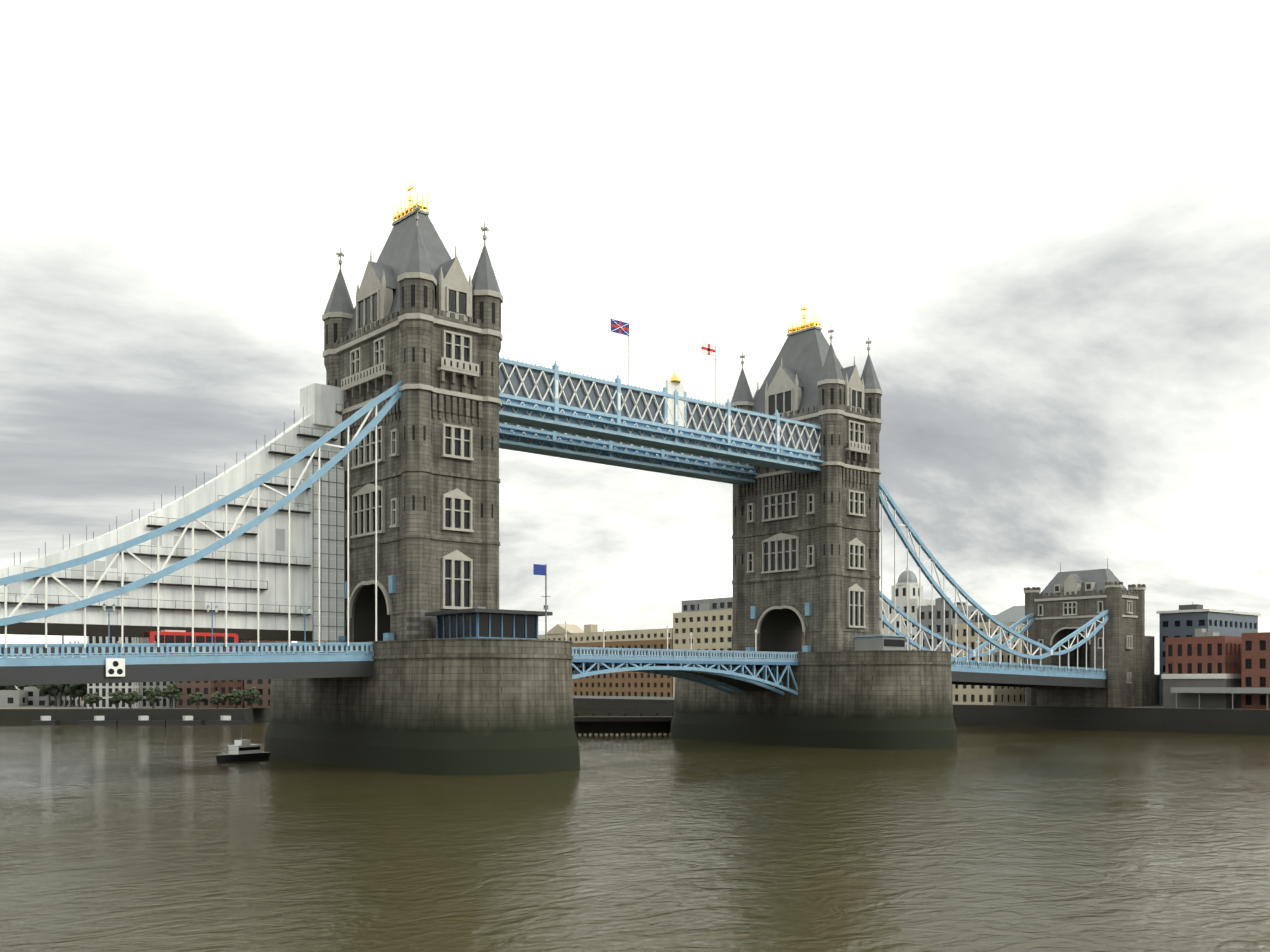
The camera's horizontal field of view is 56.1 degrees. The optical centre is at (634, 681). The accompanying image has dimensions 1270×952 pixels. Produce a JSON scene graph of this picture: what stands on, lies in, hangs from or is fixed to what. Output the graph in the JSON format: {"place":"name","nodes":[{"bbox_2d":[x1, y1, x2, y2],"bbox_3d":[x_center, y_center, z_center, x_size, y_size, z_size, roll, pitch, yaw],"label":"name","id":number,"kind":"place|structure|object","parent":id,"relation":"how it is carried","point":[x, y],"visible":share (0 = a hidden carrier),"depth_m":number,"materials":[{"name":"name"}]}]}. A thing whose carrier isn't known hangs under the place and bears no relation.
{"place":"outdoors","nodes":[
{"label":"outdoors","id":0,"kind":"place"},
{"bbox_2d":[0,701,269,724],"bbox_3d":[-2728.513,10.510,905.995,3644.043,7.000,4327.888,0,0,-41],"label":"embankment wall","id":1,"kind":"structure","parent":0,"point":[29,714],"depth_m":308.52,"materials":[{"name":"grey stone"}]},
{"bbox_2d":[0,690,27,705],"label":"building","id":2,"kind":"structure","parent":1,"relation":"on","point":[13,697],"depth_m":340.25,"materials":[{"name":"white concrete"}]},
{"bbox_2d":[24,687,80,705],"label":"building","id":3,"kind":"structure","parent":1,"relation":"on","point":[36,697],"depth_m":345.45,"materials":[{"name":"grey concrete"}]},
{"bbox_2d":[87,636,138,707],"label":"white building","id":4,"kind":"structure","parent":1,"relation":"on","point":[102,690],"depth_m":318.39,"materials":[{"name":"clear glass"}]},
{"bbox_2d":[0,683,260,708],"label":"trees","id":5,"kind":"object","parent":1,"relation":"on","point":[73,691],"visible":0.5,"depth_m":312.63,"materials":[{"name":"green plant"}]},
{"bbox_2d":[176,655,214,707],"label":"brick building","id":6,"kind":"structure","parent":1,"relation":"on","point":[205,688],"depth_m":318.79,"materials":[{"name":"brown brick"}]},
{"bbox_2d":[244,640,290,707],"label":"brick building","id":7,"kind":"structure","parent":1,"relation":"on","point":[262,686],"depth_m":319.20,"materials":[{"name":"brown brick"}]},
{"bbox_2d":[139,637,243,707],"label":"building","id":8,"kind":"structure","parent":0,"point":[163,702],"depth_m":322.84,"materials":[{"name":"brown brick"}]},
{"bbox_2d":[0,713,1269,951],"bbox_3d":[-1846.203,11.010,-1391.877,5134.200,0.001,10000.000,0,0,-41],"label":"river water","id":9,"kind":"structure","parent":0,"point":[182,839],"depth_m":79.15,"materials":[{"name":"brown liquid"}]},
{"bbox_2d":[31,716,250,724],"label":"moored boats","id":10,"kind":"object","parent":9,"relation":"on","point":[141,720],"visible":0.88,"depth_m":304.21,"materials":[{"name":"black"}]},
{"bbox_2d":[216,728,270,762],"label":"boat","id":11,"kind":"object","parent":9,"relation":"on","point":[242,750],"visible":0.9,"depth_m":165.52,"materials":[{"name":"black metal"}]},
{"bbox_2d":[574,713,673,734],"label":"timber jetty","id":12,"kind":"object","parent":9,"relation":"in","point":[614,725],"visible":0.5,"depth_m":244.78,"materials":[{"name":"brown wood"}]},
{"bbox_2d":[0,0,1269,674],"label":"sky","id":13,"kind":"structure","parent":0,"point":[1045,224],"materials":[{"name":"white"}]},
{"bbox_2d":[803,567,934,649],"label":"domed building","id":14,"kind":"structure","parent":0,"point":[901,594],"depth_m":319.16,"materials":[{"name":"pale cream stone"},{"name":"glass"},{"name":"grey lead"}]},
{"bbox_2d":[573,698,1269,734],"bbox_3d":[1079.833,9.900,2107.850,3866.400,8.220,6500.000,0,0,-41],"label":"embankment wall","id":15,"kind":"structure","parent":0,"point":[1210,720],"depth_m":275.89,"materials":[{"name":"grey stone"}]},
{"bbox_2d":[538,624,674,699],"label":"warehouse between towers","id":16,"kind":"structure","parent":15,"relation":"on","point":[627,685],"depth_m":408.74,"materials":[{"name":"beige brick"}]},
{"bbox_2d":[673,597,732,696],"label":"beige block between towers","id":17,"kind":"structure","parent":15,"relation":"on","point":[708,623],"depth_m":377.97,"materials":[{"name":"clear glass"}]},
{"bbox_2d":[918,598,1085,704],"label":"bank blocks","id":18,"kind":"structure","parent":15,"relation":"on","point":[979,694],"depth_m":304.86,"materials":[{"name":"beige stone"}]},
{"bbox_2d":[1024,558,1154,706],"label":"abutment tower","id":19,"kind":"structure","parent":15,"relation":"on","point":[1061,605],"depth_m":279.19,"materials":[{"name":"stone"}]},
{"bbox_2d":[1155,604,1269,709],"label":"bank buildings","id":20,"kind":"structure","parent":0,"point":[1214,658],"depth_m":262.92,"materials":[{"name":"red brick"}]},
{"label":"ground","id":21,"kind":"structure","parent":0,"visible":0},
{"bbox_2d":[264,638,579,775],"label":"pier","id":22,"kind":"structure","parent":21,"relation":"on","point":[467,706],"depth_m":144.42,"materials":[{"name":"stone"}]},
{"bbox_2d":[0,603,373,685],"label":"side span","id":23,"kind":"object","parent":22,"relation":"on","point":[71,663],"visible":0.9,"depth_m":136.19,"materials":[{"name":"metal"}]},
{"bbox_2d":[106,658,124,676],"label":"signal board","id":24,"kind":"object","parent":23,"relation":"attached to","point":[115,667],"visible":1,"depth_m":130.92,"materials":[{"name":"white metal"}]},
{"bbox_2d":[0,383,344,654],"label":"scaffolding wrap","id":25,"kind":"object","parent":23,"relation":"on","point":[321,406],"visible":0.79,"depth_m":157.72,"materials":[{"name":"grey fabric"}]},
{"bbox_2d":[143,630,237,655],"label":"red bus","id":26,"kind":"object","parent":23,"relation":"on","point":[174,636],"visible":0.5,"depth_m":147.35,"materials":[{"name":"red metal"}]},
{"bbox_2d":[322,180,502,641],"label":"tower","id":27,"kind":"structure","parent":22,"relation":"on","point":[421,320],"depth_m":157.85,"materials":[{"name":"stone"}]},
{"bbox_2d":[499,318,823,484],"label":"walkways","id":28,"kind":"structure","parent":27,"relation":"attached to","point":[671,428],"depth_m":187.19,"materials":[{"name":"blue metal"}]},
{"bbox_2d":[425,606,552,638],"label":"control cabin","id":29,"kind":"object","parent":22,"relation":"on","point":[478,622],"visible":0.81,"depth_m":147.72,"materials":[{"name":"blue glass"}]},
{"bbox_2d":[533,564,550,639],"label":"flagpole","id":30,"kind":"object","parent":22,"relation":"on","point":[538,569],"visible":0.9,"depth_m":147.49,"materials":[{"name":"blue"}]},
{"bbox_2d":[0,381,1107,670],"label":"suspension chains","id":31,"kind":"object","parent":22,"relation":"attached to","point":[394,391],"visible":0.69,"depth_m":146.91,"materials":[{"name":"blue metal"}]},
{"bbox_2d":[338,633,810,651],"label":"portal gates","id":32,"kind":"object","parent":22,"relation":"on","point":[390,636],"visible":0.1,"depth_m":165.99,"materials":[{"name":"red metal"}]},
{"bbox_2d":[565,622,798,694],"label":"bascule span","id":33,"kind":"object","parent":22,"relation":"on","point":[678,662],"visible":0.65,"depth_m":194.95,"materials":[{"name":"metal"}]},
{"bbox_2d":[670,650,957,749],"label":"pier","id":34,"kind":"structure","parent":21,"relation":"on","point":[885,699],"depth_m":199.70,"materials":[{"name":"stone"}]},
{"bbox_2d":[731,303,881,651],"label":"tower","id":35,"kind":"structure","parent":34,"relation":"on","point":[806,555],"depth_m":212.64,"materials":[{"name":"stone"}]},
{"bbox_2d":[852,635,907,650],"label":"pier cabin","id":36,"kind":"object","parent":34,"relation":"on","point":[879,642],"visible":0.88,"depth_m":202.17,"materials":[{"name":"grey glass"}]},
{"bbox_2d":[905,634,1106,687],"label":"side span","id":37,"kind":"object","parent":34,"relation":"on","point":[974,672],"visible":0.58,"depth_m":253.15,"materials":[{"name":"metal"}]}
]}

